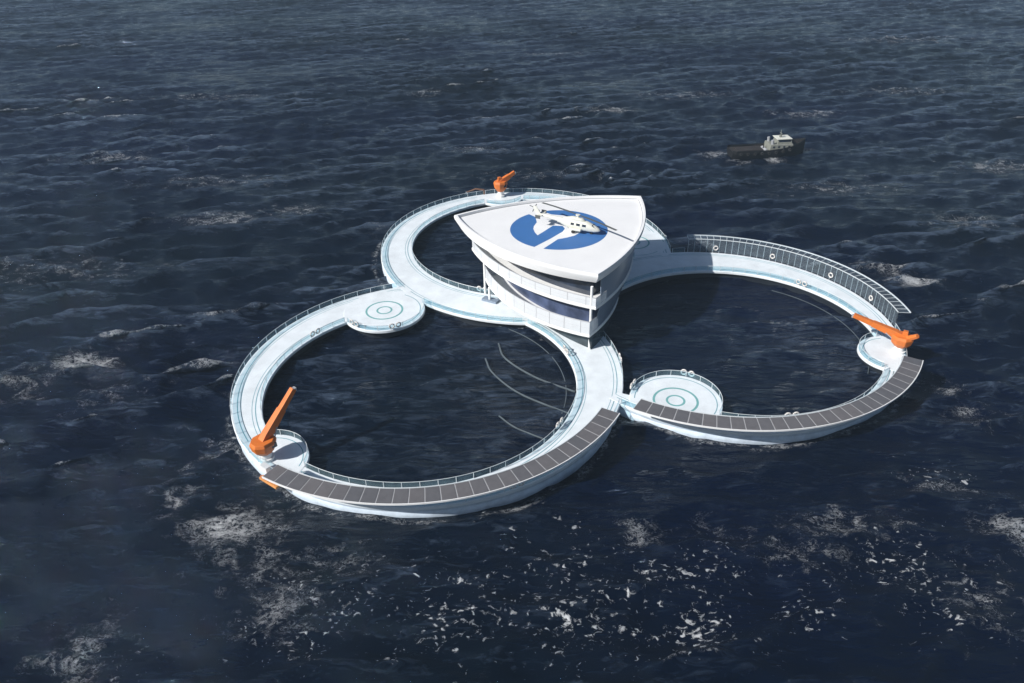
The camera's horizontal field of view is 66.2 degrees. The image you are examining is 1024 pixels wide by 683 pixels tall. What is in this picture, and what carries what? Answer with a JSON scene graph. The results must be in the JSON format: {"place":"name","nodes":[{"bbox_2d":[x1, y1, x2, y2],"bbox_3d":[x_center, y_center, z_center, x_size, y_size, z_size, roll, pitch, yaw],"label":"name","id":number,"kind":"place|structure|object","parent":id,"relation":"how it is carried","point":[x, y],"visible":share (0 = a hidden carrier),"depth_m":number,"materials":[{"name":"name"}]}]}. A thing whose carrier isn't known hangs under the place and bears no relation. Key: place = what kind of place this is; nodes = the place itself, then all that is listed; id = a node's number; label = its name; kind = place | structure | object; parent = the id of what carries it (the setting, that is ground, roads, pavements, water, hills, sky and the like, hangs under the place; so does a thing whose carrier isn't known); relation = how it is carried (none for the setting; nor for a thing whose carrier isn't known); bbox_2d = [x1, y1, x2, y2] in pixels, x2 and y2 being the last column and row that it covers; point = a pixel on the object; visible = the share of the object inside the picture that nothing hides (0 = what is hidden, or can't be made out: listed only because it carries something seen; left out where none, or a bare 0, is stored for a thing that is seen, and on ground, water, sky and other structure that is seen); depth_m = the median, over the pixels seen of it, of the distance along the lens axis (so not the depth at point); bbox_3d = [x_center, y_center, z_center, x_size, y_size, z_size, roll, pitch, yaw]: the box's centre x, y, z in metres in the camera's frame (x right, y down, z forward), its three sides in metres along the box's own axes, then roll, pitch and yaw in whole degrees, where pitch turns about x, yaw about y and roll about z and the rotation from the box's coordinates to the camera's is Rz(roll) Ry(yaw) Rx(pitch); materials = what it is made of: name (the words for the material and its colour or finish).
{"place":"outdoors","nodes":[
{"label":"outdoors","id":0,"kind":"place"},
{"bbox_2d":[0,0,1023,682],"bbox_3d":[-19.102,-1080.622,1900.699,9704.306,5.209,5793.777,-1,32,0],"label":"sea","id":1,"kind":"structure","parent":0,"point":[200,200],"depth_m":156.41,"materials":[{"name":"liquid"}]},
{"bbox_2d":[230,283,622,517],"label":"floating ring","id":2,"kind":"object","parent":1,"relation":"on","point":[597,369],"visible":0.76,"depth_m":140.65,"materials":[{"name":"metal"}]},
{"bbox_2d":[260,462,270,472],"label":"equipment locker","id":3,"kind":"object","parent":2,"relation":"on","point":[265,467],"visible":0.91,"depth_m":121.55,"materials":[{"name":"white metal"}]},
{"bbox_2d":[259,475,279,488],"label":"folded gangway","id":4,"kind":"object","parent":2,"relation":"attached to","point":[274,486],"visible":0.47,"depth_m":119.58,"materials":[{"name":"orange paint"}]},
{"bbox_2d":[249,386,296,462],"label":"deck crane","id":5,"kind":"object","parent":2,"relation":"on","point":[263,444],"visible":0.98,"depth_m":122.86,"materials":[{"name":"orange paint"}]},
{"bbox_2d":[262,407,619,505],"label":"solar panels","id":6,"kind":"object","parent":2,"relation":"on","point":[597,426],"visible":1,"depth_m":114.88,"materials":[{"name":"glass"}]},
{"bbox_2d":[454,195,645,348],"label":"control tower","id":7,"kind":"structure","parent":2,"relation":"on","point":[559,278],"depth_m":156.62,"materials":[{"name":"grey metal"}]},
{"bbox_2d":[530,202,616,233],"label":"helicopter","id":8,"kind":"object","parent":7,"relation":"on","point":[575,223],"visible":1,"depth_m":160.02,"materials":[{"name":"beige paint"}]},
{"bbox_2d":[499,415,546,439],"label":"net line","id":9,"kind":"object","parent":1,"relation":"on","point":[522,430],"visible":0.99,"depth_m":132.58,"materials":[{"name":"wicker"}]},
{"bbox_2d":[381,188,670,327],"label":"floating ring","id":10,"kind":"object","parent":1,"relation":"on","point":[404,270],"visible":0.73,"depth_m":183.74,"materials":[{"name":"metal"}]},
{"bbox_2d":[466,188,484,194],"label":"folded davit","id":11,"kind":"object","parent":10,"relation":"on","point":[483,190],"visible":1,"depth_m":219.22,"materials":[{"name":"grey metal"}]},
{"bbox_2d":[494,170,515,197],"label":"deck crane","id":12,"kind":"object","parent":10,"relation":"on","point":[500,185],"visible":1,"depth_m":216.27,"materials":[{"name":"orange paint"}]},
{"bbox_2d":[485,358,567,412],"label":"net line","id":13,"kind":"object","parent":1,"relation":"on","point":[498,378],"visible":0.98,"depth_m":141.91,"materials":[{"name":"wicker"}]},
{"bbox_2d":[500,326,566,413],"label":"net line","id":14,"kind":"object","parent":1,"relation":"on","point":[552,357],"visible":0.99,"depth_m":151.33,"materials":[{"name":"wicker"}]},
{"bbox_2d":[498,343,574,392],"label":"net line","id":15,"kind":"object","parent":1,"relation":"on","point":[510,362],"visible":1,"depth_m":147.00,"materials":[{"name":"wicker"}]},
{"bbox_2d":[610,248,906,444],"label":"floating ring","id":16,"kind":"object","parent":1,"relation":"on","point":[876,354],"visible":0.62,"depth_m":151.80,"materials":[{"name":"metal"}]},
{"bbox_2d":[633,355,923,431],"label":"solar canopy","id":17,"kind":"object","parent":16,"relation":"on","point":[899,382],"visible":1,"depth_m":127.66,"materials":[{"name":"metal"}]},
{"bbox_2d":[687,235,910,327],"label":"glass screen","id":18,"kind":"object","parent":16,"relation":"on","point":[707,239],"visible":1,"depth_m":175.89,"materials":[{"name":"grey"}]},
{"bbox_2d":[851,313,918,354],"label":"deck crane","id":19,"kind":"object","parent":16,"relation":"on","point":[901,341],"visible":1,"depth_m":146.94,"materials":[{"name":"orange paint"}]},
{"bbox_2d":[727,130,805,159],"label":"tugboat","id":20,"kind":"object","parent":1,"relation":"on","point":[781,145],"visible":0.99,"depth_m":249.37,"materials":[{"name":"black paint"}]},
{"bbox_2d":[772,290,868,373],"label":"net line","id":21,"kind":"object","parent":1,"relation":"on","point":[828,313],"visible":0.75,"depth_m":165.62,"materials":[{"name":"wicker"}]}
]}

